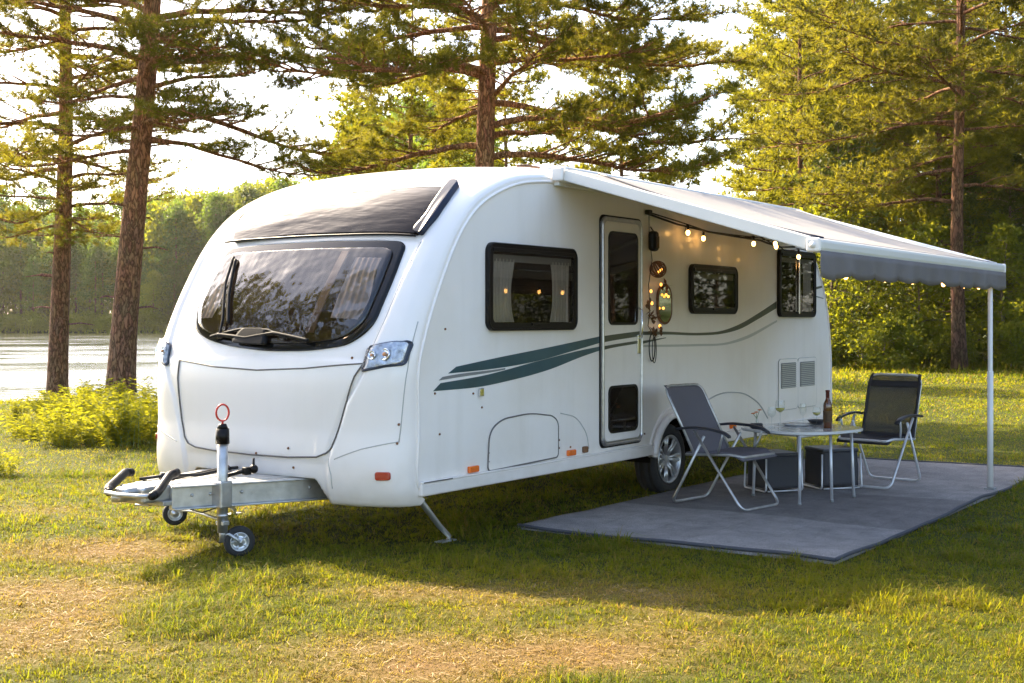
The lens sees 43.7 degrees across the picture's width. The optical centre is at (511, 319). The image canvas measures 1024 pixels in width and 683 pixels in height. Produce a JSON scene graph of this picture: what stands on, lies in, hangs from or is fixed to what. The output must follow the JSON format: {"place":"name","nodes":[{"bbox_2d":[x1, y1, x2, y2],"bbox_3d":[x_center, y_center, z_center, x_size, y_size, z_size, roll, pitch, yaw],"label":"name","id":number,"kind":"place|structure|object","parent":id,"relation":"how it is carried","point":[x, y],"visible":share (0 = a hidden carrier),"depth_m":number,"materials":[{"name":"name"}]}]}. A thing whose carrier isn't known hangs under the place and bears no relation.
{"place":"outdoors","nodes":[
{"label":"outdoors","id":0,"kind":"place"},
{"bbox_2d":[0,333,165,401],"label":"lake","id":1,"kind":"structure","parent":0,"point":[23,363],"depth_m":60.00,"materials":[{"name":"grey liquid"}]},
{"bbox_2d":[0,326,167,332],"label":"reeds","id":2,"kind":"object","parent":1,"relation":"on","point":[22,330],"visible":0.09,"depth_m":190.92,"materials":[{"name":"green plant"}]},
{"bbox_2d":[0,0,1021,313],"label":"sky","id":3,"kind":"structure","parent":0,"point":[214,171],"materials":[{"name":"white"}]},
{"bbox_2d":[0,315,1023,682],"bbox_3d":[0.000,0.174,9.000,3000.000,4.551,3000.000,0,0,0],"label":"ground","id":4,"kind":"structure","parent":0,"point":[410,639],"depth_m":6.93,"materials":[{"name":"plant"}]},
{"bbox_2d":[0,183,27,313],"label":"pine tree","id":5,"kind":"object","parent":4,"relation":"on","point":[2,200],"visible":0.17,"depth_m":205.41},
{"bbox_2d":[0,399,35,419],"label":"weed clump","id":6,"kind":"object","parent":4,"relation":"on","point":[15,410],"visible":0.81,"depth_m":18.76,"materials":[{"name":"green plant"}]},
{"bbox_2d":[0,235,36,315],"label":"broadleaf tree","id":7,"kind":"object","parent":4,"relation":"on","point":[8,252],"visible":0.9,"depth_m":198.38,"materials":[{"name":"green plant"}]},
{"bbox_2d":[0,412,40,436],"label":"weed clump","id":8,"kind":"object","parent":4,"relation":"on","point":[17,430],"visible":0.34,"depth_m":16.28,"materials":[{"name":"green plant"}]},
{"bbox_2d":[0,448,43,475],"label":"weed clump","id":9,"kind":"object","parent":4,"relation":"on","point":[9,468],"visible":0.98,"depth_m":12.28,"materials":[{"name":"green plant"}]},
{"bbox_2d":[0,200,44,314],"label":"pine tree","id":10,"kind":"object","parent":4,"relation":"on","point":[24,238],"visible":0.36,"depth_m":201.59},
{"bbox_2d":[6,416,49,439],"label":"weed clump","id":11,"kind":"object","parent":4,"relation":"on","point":[31,432],"visible":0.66,"depth_m":15.88,"materials":[{"name":"green plant"}]},
{"bbox_2d":[6,221,50,318],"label":"broadleaf tree","id":12,"kind":"object","parent":4,"relation":"on","point":[39,240],"visible":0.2,"depth_m":206.81,"materials":[{"name":"green plant"}]},
{"bbox_2d":[16,256,50,311],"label":"pine tree","id":13,"kind":"object","parent":4,"relation":"on","point":[33,269],"visible":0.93,"depth_m":194.01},
{"bbox_2d":[27,182,55,319],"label":"pine tree","id":14,"kind":"object","parent":4,"relation":"on","point":[40,202],"visible":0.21,"depth_m":214.22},
{"bbox_2d":[14,392,70,418],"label":"weed clump","id":15,"kind":"object","parent":4,"relation":"on","point":[41,403],"visible":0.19,"depth_m":18.83,"materials":[{"name":"green plant"}]},
{"bbox_2d":[0,403,99,446],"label":"weed clump","id":16,"kind":"object","parent":4,"relation":"on","point":[47,419],"visible":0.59,"depth_m":15.34,"materials":[{"name":"green plant"}]},
{"bbox_2d":[23,232,86,324],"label":"broadleaf tree","id":17,"kind":"object","parent":4,"relation":"on","point":[71,310],"visible":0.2,"depth_m":201.55,"materials":[{"name":"green plant"}]},
{"bbox_2d":[35,208,84,297],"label":"pine tree","id":18,"kind":"object","parent":4,"relation":"on","point":[49,256],"visible":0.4,"depth_m":198.75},
{"bbox_2d":[13,387,116,413],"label":"weed clump","id":19,"kind":"object","parent":4,"relation":"on","point":[68,398],"visible":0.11,"depth_m":17.40,"materials":[{"name":"green plant"}]},
{"bbox_2d":[34,418,100,447],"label":"weed clump","id":20,"kind":"object","parent":4,"relation":"on","point":[63,439],"visible":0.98,"depth_m":15.03,"materials":[{"name":"green plant"}]},
{"bbox_2d":[43,202,98,324],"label":"pine tree","id":21,"kind":"object","parent":4,"relation":"on","point":[76,213],"visible":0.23,"depth_m":201.42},
{"bbox_2d":[37,397,105,428],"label":"weed clump","id":22,"kind":"object","parent":4,"relation":"on","point":[67,407],"visible":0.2,"depth_m":16.56,"materials":[{"name":"green plant"}]},
{"bbox_2d":[35,378,121,407],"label":"weed clump","id":23,"kind":"object","parent":4,"relation":"on","point":[88,385],"visible":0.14,"depth_m":19.18,"materials":[{"name":"green plant"}]},
{"bbox_2d":[69,312,90,331],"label":"shrub","id":24,"kind":"object","parent":4,"relation":"on","point":[73,318],"visible":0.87,"depth_m":191.24,"materials":[{"name":"green plant"}]},
{"bbox_2d":[38,385,134,423],"bbox_3d":[-5.605,1.182,16.664,1.140,0.662,1.285,0,0,21],"label":"weed clump","id":25,"kind":"object","parent":4,"relation":"on","point":[89,398],"visible":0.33,"depth_m":16.56,"materials":[{"name":"green plant"}]},
{"bbox_2d":[70,220,110,310],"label":"pine tree","id":26,"kind":"object","parent":4,"relation":"on","point":[83,251],"visible":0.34,"depth_m":199.00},
{"bbox_2d":[70,206,111,315],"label":"broadleaf tree","id":27,"kind":"object","parent":4,"relation":"on","point":[101,221],"visible":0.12,"depth_m":209.38,"materials":[{"name":"green plant"}]},
{"bbox_2d":[70,235,113,328],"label":"pine tree","id":28,"kind":"object","parent":4,"relation":"on","point":[93,266],"visible":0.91,"depth_m":194.04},
{"bbox_2d":[70,241,116,314],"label":"broadleaf tree","id":29,"kind":"object","parent":4,"relation":"on","point":[103,305],"visible":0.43,"depth_m":195.82,"materials":[{"name":"green plant"}]},
{"bbox_2d":[53,403,152,441],"bbox_3d":[-5.094,1.273,15.893,0.954,0.480,1.099,0,0,41],"label":"weed clump","id":30,"kind":"object","parent":4,"relation":"on","point":[94,412],"visible":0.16,"depth_m":15.66,"materials":[{"name":"green plant"}]},
{"bbox_2d":[58,376,152,399],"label":"weed clump","id":31,"kind":"object","parent":4,"relation":"on","point":[119,388],"visible":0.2,"depth_m":19.00,"materials":[{"name":"green plant"}]},
{"bbox_2d":[65,408,151,446],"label":"weed clump","id":32,"kind":"object","parent":4,"relation":"on","point":[109,425],"visible":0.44,"depth_m":15.24,"materials":[{"name":"green plant"}]},
{"bbox_2d":[61,389,157,449],"bbox_3d":[-4.658,1.183,15.122,1.316,0.678,1.168,0,0,-27],"label":"weed clump","id":33,"kind":"object","parent":4,"relation":"on","point":[124,427],"visible":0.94,"depth_m":15.10,"materials":[{"name":"green plant"}]},
{"bbox_2d":[100,186,123,282],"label":"pine tree","id":34,"kind":"object","parent":4,"relation":"on","point":[114,207],"visible":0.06,"depth_m":204.42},
{"bbox_2d":[0,0,224,396],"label":"pine tree","id":35,"kind":"object","parent":4,"relation":"on","point":[62,230],"visible":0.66,"depth_m":25.05,"materials":[{"name":"green plant"}]},
{"bbox_2d":[68,401,157,439],"bbox_3d":[-4.962,1.263,15.845,1.170,0.512,1.017,0,0,-7],"label":"weed clump","id":36,"kind":"object","parent":4,"relation":"on","point":[109,413],"visible":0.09,"depth_m":15.85,"materials":[{"name":"green"}]},
{"bbox_2d":[91,216,142,298],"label":"pine tree","id":37,"kind":"object","parent":4,"relation":"on","point":[114,252],"visible":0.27,"depth_m":194.94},
{"bbox_2d":[84,397,157,444],"bbox_3d":[-4.400,1.218,15.604,1.209,0.608,1.392,0,0,26],"label":"weed clump","id":38,"kind":"object","parent":4,"relation":"on","point":[151,430],"visible":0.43,"depth_m":15.31,"materials":[{"name":"green plant"}]},
{"bbox_2d":[104,383,157,407],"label":"weed clump","id":39,"kind":"object","parent":4,"relation":"on","point":[143,394],"visible":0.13,"depth_m":17.37,"materials":[{"name":"green plant"}]},
{"bbox_2d":[139,245,163,305],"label":"pine tree","id":40,"kind":"object","parent":4,"relation":"on","point":[148,264],"visible":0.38,"depth_m":194.73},
{"bbox_2d":[138,311,170,330],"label":"shrub","id":41,"kind":"object","parent":4,"relation":"on","point":[155,317],"visible":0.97,"depth_m":190.03,"materials":[{"name":"green plant"}]},
{"bbox_2d":[139,270,171,330],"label":"broadleaf tree","id":42,"kind":"object","parent":4,"relation":"on","point":[154,277],"visible":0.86,"depth_m":190.50,"materials":[{"name":"green plant"}]},
{"bbox_2d":[139,199,196,324],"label":"broadleaf tree","id":43,"kind":"object","parent":4,"relation":"on","point":[152,230],"visible":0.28,"depth_m":194.31,"materials":[{"name":"green plant"}]},
{"bbox_2d":[144,197,194,306],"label":"pine tree","id":44,"kind":"object","parent":4,"relation":"on","point":[177,211],"visible":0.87,"depth_m":192.56,"materials":[{"name":"plant"}]},
{"bbox_2d":[154,262,187,324],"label":"broadleaf tree","id":45,"kind":"object","parent":4,"relation":"on","point":[173,270],"visible":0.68,"depth_m":190.54,"materials":[{"name":"green plant"}]},
{"bbox_2d":[154,187,218,296],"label":"broadleaf tree","id":46,"kind":"object","parent":4,"relation":"on","point":[196,198],"visible":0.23,"depth_m":196.07,"materials":[{"name":"green plant"}]},
{"bbox_2d":[0,0,385,403],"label":"pine tree","id":47,"kind":"object","parent":4,"relation":"on","point":[193,45],"visible":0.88,"depth_m":21.87,"materials":[{"name":"green plant"}]},
{"bbox_2d":[182,238,204,284],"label":"pine tree","id":48,"kind":"object","parent":4,"relation":"on","point":[195,255],"visible":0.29,"depth_m":193.63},
{"bbox_2d":[176,186,238,293],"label":"broadleaf tree","id":49,"kind":"object","parent":4,"relation":"on","point":[214,224],"visible":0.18,"depth_m":192.80,"materials":[{"name":"green plant"}]},
{"bbox_2d":[184,188,232,277],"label":"tree","id":50,"kind":"object","parent":4,"relation":"on","point":[210,209],"visible":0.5,"depth_m":190.69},
{"bbox_2d":[205,180,272,238],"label":"broadleaf tree","id":51,"kind":"object","parent":4,"relation":"on","point":[249,190],"visible":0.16,"depth_m":191.37,"materials":[{"name":"green plant"}]},
{"bbox_2d":[251,176,294,195],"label":"broadleaf tree","id":52,"kind":"object","parent":4,"relation":"on","point":[265,185],"visible":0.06,"depth_m":196.81,"materials":[{"name":"green plant"}]},
{"bbox_2d":[267,175,298,193],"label":"broadleaf tree","id":53,"kind":"object","parent":4,"relation":"on","point":[280,185],"visible":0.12,"depth_m":192.39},
{"bbox_2d":[317,96,382,176],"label":"pine tree","id":54,"kind":"object","parent":4,"relation":"on","point":[341,111],"visible":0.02,"depth_m":123.86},
{"bbox_2d":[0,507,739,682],"bbox_3d":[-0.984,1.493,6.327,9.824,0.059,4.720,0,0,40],"label":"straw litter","id":55,"kind":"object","parent":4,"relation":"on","point":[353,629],"visible":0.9,"depth_m":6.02,"materials":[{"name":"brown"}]},
{"bbox_2d":[386,92,421,151],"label":"pine tree","id":56,"kind":"object","parent":4,"relation":"on","point":[405,105],"visible":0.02,"depth_m":125.89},
{"bbox_2d":[299,0,525,170],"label":"pine tree","id":57,"kind":"object","parent":4,"relation":"on","point":[348,99],"visible":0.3,"depth_m":32.36,"materials":[{"name":"plant"}]},
{"bbox_2d":[401,74,475,168],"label":"pine tree","id":58,"kind":"object","parent":4,"relation":"on","point":[425,163],"visible":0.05,"depth_m":91.34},
{"bbox_2d":[104,164,831,556],"bbox_3d":[0.119,0.138,11.302,2.478,2.755,8.878,0,0,35],"label":"caravan","id":59,"kind":"object","parent":4,"relation":"on","point":[404,338],"visible":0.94,"depth_m":9.02,"materials":[{"name":"white"}]},
{"bbox_2d":[195,240,404,350],"bbox_3d":[-1.557,-0.170,8.793,1.753,0.758,0.530,0,0,35],"label":"front window","id":60,"kind":"structure","parent":59,"relation":"in","point":[303,296],"depth_m":8.66,"materials":[{"name":"black"}]},
{"bbox_2d":[485,242,577,330],"bbox_3d":[0.162,-0.233,9.268,0.040,0.615,1.160,0,0,35],"label":"window","id":61,"kind":"structure","parent":59,"relation":"in","point":[528,287],"depth_m":9.24,"materials":[{"name":"glass"}]},
{"bbox_2d":[599,214,642,447],"bbox_3d":[0.905,0.090,10.318,0.062,1.850,0.680,0,0,35],"label":"door","id":62,"kind":"structure","parent":59,"relation":"in","point":[620,238],"depth_m":10.30,"materials":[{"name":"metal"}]},
{"bbox_2d":[645,210,670,362],"bbox_3d":[1.255,-0.278,10.753,0.146,1.284,0.424,0,0,35],"label":"hanging garland","id":63,"kind":"object","parent":59,"relation":"hanging from","point":[653,240],"visible":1,"depth_m":10.67,"materials":[{"name":"black"}]},
{"bbox_2d":[656,284,671,324],"bbox_3d":[1.312,-0.135,10.905,0.053,0.348,0.258,0,0,35],"label":"oval mirror","id":64,"kind":"object","parent":59,"relation":"attached to","point":[663,304],"visible":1,"depth_m":10.88,"materials":[{"name":"brown mirror"}]},
{"bbox_2d":[688,264,737,313],"bbox_3d":[1.855,-0.277,11.702,0.040,0.445,0.970,0,0,35],"label":"window","id":65,"kind":"structure","parent":59,"relation":"in","point":[712,289],"depth_m":11.69,"materials":[{"name":"glass"}]},
{"bbox_2d":[648,213,805,258],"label":"string lights","id":66,"kind":"object","parent":59,"relation":"attached to","point":[752,238],"visible":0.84,"depth_m":11.67,"materials":[{"name":"black"}]},
{"bbox_2d":[552,166,1005,489],"bbox_3d":[2.424,0.173,10.573,2.265,2.637,5.065,0,0,35],"label":"awning","id":67,"kind":"object","parent":59,"relation":"attached to","point":[845,250],"visible":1,"depth_m":9.55,"materials":[{"name":"fabric"}]},
{"bbox_2d":[777,249,815,316],"bbox_3d":[2.978,-0.375,13.316,0.045,0.690,0.980,0,0,35],"label":"window","id":68,"kind":"structure","parent":59,"relation":"in","point":[796,278],"depth_m":13.30,"materials":[{"name":"glass"}]},
{"bbox_2d":[206,0,769,181],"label":"pine tree","id":69,"kind":"object","parent":4,"relation":"on","point":[349,54],"visible":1,"depth_m":20.35,"materials":[{"name":"green plant"}]},
{"bbox_2d":[426,26,570,167],"bbox_3d":[-0.080,-3.545,37.037,5.152,10.556,5.433,0,0,26],"label":"pine tree","id":70,"kind":"object","parent":4,"relation":"on","point":[538,75],"visible":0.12,"depth_m":36.51,"materials":[{"name":"plant"}]},
{"bbox_2d":[542,0,723,188],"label":"pine tree","id":71,"kind":"object","parent":4,"relation":"on","point":[598,82],"visible":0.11,"depth_m":33.34,"materials":[{"name":"plant"}]},
{"bbox_2d":[517,457,1023,563],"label":"ground mat","id":72,"kind":"object","parent":4,"relation":"on","point":[844,525],"visible":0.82,"depth_m":9.71,"materials":[{"name":"fabric"}]},
{"bbox_2d":[664,383,778,510],"bbox_3d":[1.671,0.998,10.228,0.782,0.951,0.598,0,0,44],"label":"folding chair","id":73,"kind":"object","parent":72,"relation":"on","point":[705,434],"visible":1,"depth_m":10.31,"materials":[{"name":"fabric"}]},
{"bbox_2d":[744,449,802,492],"bbox_3d":[2.270,1.306,11.100,0.376,0.332,0.374,0,0,-20],"label":"storage box","id":74,"kind":"object","parent":72,"relation":"on","point":[780,471],"visible":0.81,"depth_m":10.97,"materials":[{"name":"grey fabric"}]},
{"bbox_2d":[741,423,862,504],"bbox_3d":[2.420,1.188,10.660,0.940,0.585,0.880,0,0,-40],"label":"camping table","id":75,"kind":"object","parent":72,"relation":"on","point":[800,432],"visible":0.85,"depth_m":10.44,"materials":[{"name":"grey"}]},
{"bbox_2d":[823,390,831,427],"bbox_3d":[2.610,0.737,10.560,0.075,0.315,0.075,0,0,0],"label":"bottle","id":76,"kind":"object","parent":75,"relation":"on","point":[827,413],"visible":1,"depth_m":10.53,"materials":[{"name":"brown glass"}]},
{"bbox_2d":[802,445,862,489],"bbox_3d":[2.820,1.296,11.280,0.406,0.352,0.374,0,0,-16],"label":"storage box","id":77,"kind":"object","parent":72,"relation":"on","point":[817,469],"visible":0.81,"depth_m":11.15,"materials":[{"name":"plastic"}]},
{"bbox_2d":[836,373,923,488],"bbox_3d":[3.312,0.982,11.513,0.608,0.984,0.737,0,0,41],"label":"folding chair","id":78,"kind":"object","parent":72,"relation":"on","point":[891,409],"visible":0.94,"depth_m":11.68,"materials":[{"name":"grey fabric"}]},
{"bbox_2d":[701,0,913,207],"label":"pine tree","id":79,"kind":"object","parent":4,"relation":"on","point":[764,152],"visible":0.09,"depth_m":53.03,"materials":[{"name":"plant"}]},
{"bbox_2d":[694,0,940,265],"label":"pine tree","id":80,"kind":"object","parent":4,"relation":"on","point":[825,116],"visible":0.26,"depth_m":45.17,"materials":[{"name":"plant"}]},
{"bbox_2d":[715,0,934,208],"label":"pine tree","id":81,"kind":"object","parent":4,"relation":"on","point":[782,163],"visible":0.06,"depth_m":56.08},
{"bbox_2d":[831,337,846,366],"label":"shrub","id":82,"kind":"object","parent":4,"relation":"on","point":[835,351],"visible":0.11,"depth_m":38.48,"materials":[{"name":"green plant"}]},
{"bbox_2d":[750,0,942,359],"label":"pine tree","id":83,"kind":"object","parent":4,"relation":"on","point":[828,29],"visible":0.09,"depth_m":48.35,"materials":[{"name":"plant"}]},
{"bbox_2d":[767,119,927,363],"bbox_3d":[10.584,-2.476,42.418,5.615,8.385,5.272,0,0,44],"label":"birch tree","id":84,"kind":"object","parent":4,"relation":"on","point":[837,151],"visible":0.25,"depth_m":42.04,"materials":[{"name":"green plant"}]},
{"bbox_2d":[830,327,864,368],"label":"shrub","id":85,"kind":"object","parent":4,"relation":"on","point":[843,339],"visible":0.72,"depth_m":38.64,"materials":[{"name":"green plant"}]},
{"bbox_2d":[799,189,900,345],"bbox_3d":[9.889,-1.250,39.318,3.950,5.910,4.098,0,0,15],"label":"birch sapling","id":86,"kind":"object","parent":4,"relation":"on","point":[832,306],"visible":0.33,"depth_m":39.20,"materials":[{"name":"green plant"}]},
{"bbox_2d":[747,0,1023,370],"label":"pine tree","id":87,"kind":"object","parent":4,"relation":"on","point":[866,31],"visible":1,"depth_m":37.84,"materials":[{"name":"plant"}]},
{"bbox_2d":[843,314,928,369],"bbox_3d":[11.080,0.763,37.672,2.472,1.881,1.900,0,0,24],"label":"shrub","id":88,"kind":"object","parent":4,"relation":"on","point":[881,333],"visible":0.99,"depth_m":37.41,"materials":[{"name":"green plant"}]},
{"bbox_2d":[842,210,934,358],"bbox_3d":[12.704,-1.247,45.675,4.961,5.982,4.854,0,0,40],"label":"birch sapling","id":89,"kind":"object","parent":4,"relation":"on","point":[878,309],"visible":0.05,"depth_m":45.67,"materials":[{"name":"green plant"}]},
{"bbox_2d":[858,317,936,367],"bbox_3d":[11.305,0.788,38.200,1.835,1.817,2.388,0,0,-29],"label":"shrub","id":90,"kind":"object","parent":4,"relation":"on","point":[906,350],"visible":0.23,"depth_m":37.80,"materials":[{"name":"green plant"}]},
{"bbox_2d":[861,311,941,366],"bbox_3d":[12.136,0.708,40.046,2.657,2.022,2.042,0,0,-4],"label":"shrub","id":91,"kind":"object","parent":4,"relation":"on","point":[904,316],"visible":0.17,"depth_m":39.65,"materials":[{"name":"green plant"}]},
{"bbox_2d":[885,187,947,311],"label":"birch sapling","id":92,"kind":"object","parent":4,"relation":"on","point":[902,215],"visible":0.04,"depth_m":48.89,"materials":[{"name":"green plant"}]},
{"bbox_2d":[847,221,987,364],"bbox_3d":[13.100,-0.714,39.991,3.998,4.822,3.912,0,0,-42],"label":"birch sapling","id":93,"kind":"object","parent":4,"relation":"on","point":[916,234],"visible":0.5,"depth_m":40.00,"materials":[{"name":"green plant"}]},
{"bbox_2d":[824,0,1023,327],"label":"pine tree","id":94,"kind":"object","parent":4,"relation":"on","point":[984,162],"visible":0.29,"depth_m":44.35,"materials":[{"name":"plant"}]},
{"bbox_2d":[912,324,949,365],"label":"shrub","id":95,"kind":"object","parent":4,"relation":"on","point":[936,334],"visible":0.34,"depth_m":40.02,"materials":[{"name":"green plant"}]},
{"bbox_2d":[889,179,993,340],"bbox_3d":[15.902,-1.745,46.928,4.675,6.995,4.850,0,0,28],"label":"birch sapling","id":96,"kind":"object","parent":4,"relation":"on","point":[925,204],"visible":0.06,"depth_m":47.11,"materials":[{"name":"green plant"}]},
{"bbox_2d":[875,215,1015,333],"bbox_3d":[14.792,-0.905,42.663,4.392,5.296,4.297,0,0,-34],"label":"birch sapling","id":97,"kind":"object","parent":4,"relation":"on","point":[939,228],"visible":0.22,"depth_m":42.72,"materials":[{"name":"green plant"}]},
{"bbox_2d":[877,29,1016,254],"bbox_3d":[18.038,-5.375,53.737,7.393,14.366,7.011,0,0,31],"label":"pine tree","id":98,"kind":"object","parent":4,"relation":"on","point":[917,179],"visible":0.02,"depth_m":52.59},
{"bbox_2d":[873,0,1022,220],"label":"pine tree","id":99,"kind":"object","parent":4,"relation":"on","point":[935,72],"visible":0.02,"depth_m":56.92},
{"bbox_2d":[923,333,981,368],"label":"shrub","id":100,"kind":"object","parent":4,"relation":"on","point":[945,336],"visible":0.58,"depth_m":38.48,"materials":[{"name":"green plant"}]},
{"bbox_2d":[923,323,984,366],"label":"shrub","id":101,"kind":"object","parent":4,"relation":"on","point":[947,329],"visible":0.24,"depth_m":38.75,"materials":[{"name":"green plant"}]},
{"bbox_2d":[896,167,1023,337],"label":"birch tree","id":102,"kind":"object","parent":4,"relation":"on","point":[968,196],"visible":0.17,"depth_m":44.19,"materials":[{"name":"green plant"}]},
{"bbox_2d":[925,0,1023,254],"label":"pine tree","id":103,"kind":"object","parent":4,"relation":"on","point":[978,85],"visible":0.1,"depth_m":47.98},
{"bbox_2d":[967,338,987,364],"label":"shrub","id":104,"kind":"object","parent":4,"relation":"on","point":[981,357],"visible":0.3,"depth_m":40.88,"materials":[{"name":"green plant"}]},
{"bbox_2d":[938,222,1023,356],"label":"birch sapling","id":105,"kind":"object","parent":4,"relation":"on","point":[1004,236],"visible":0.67,"depth_m":40.30,"materials":[{"name":"green plant"}]},
{"bbox_2d":[947,147,1023,336],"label":"birch tree","id":106,"kind":"object","parent":4,"relation":"on","point":[1012,195],"visible":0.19,"depth_m":44.83,"materials":[{"name":"green plant"}]},
{"bbox_2d":[965,210,1023,360],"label":"birch sapling","id":107,"kind":"object","parent":4,"relation":"on","point":[1002,218],"visible":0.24,"depth_m":42.52,"materials":[{"name":"green plant"}]},
{"bbox_2d":[972,16,1023,237],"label":"pine tree","id":108,"kind":"object","parent":4,"relation":"on","point":[1008,80],"visible":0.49,"depth_m":43.68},
{"bbox_2d":[978,320,1023,367],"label":"shrub","id":109,"kind":"object","parent":4,"relation":"on","point":[1004,333],"visible":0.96,"depth_m":38.69,"materials":[{"name":"green plant"}]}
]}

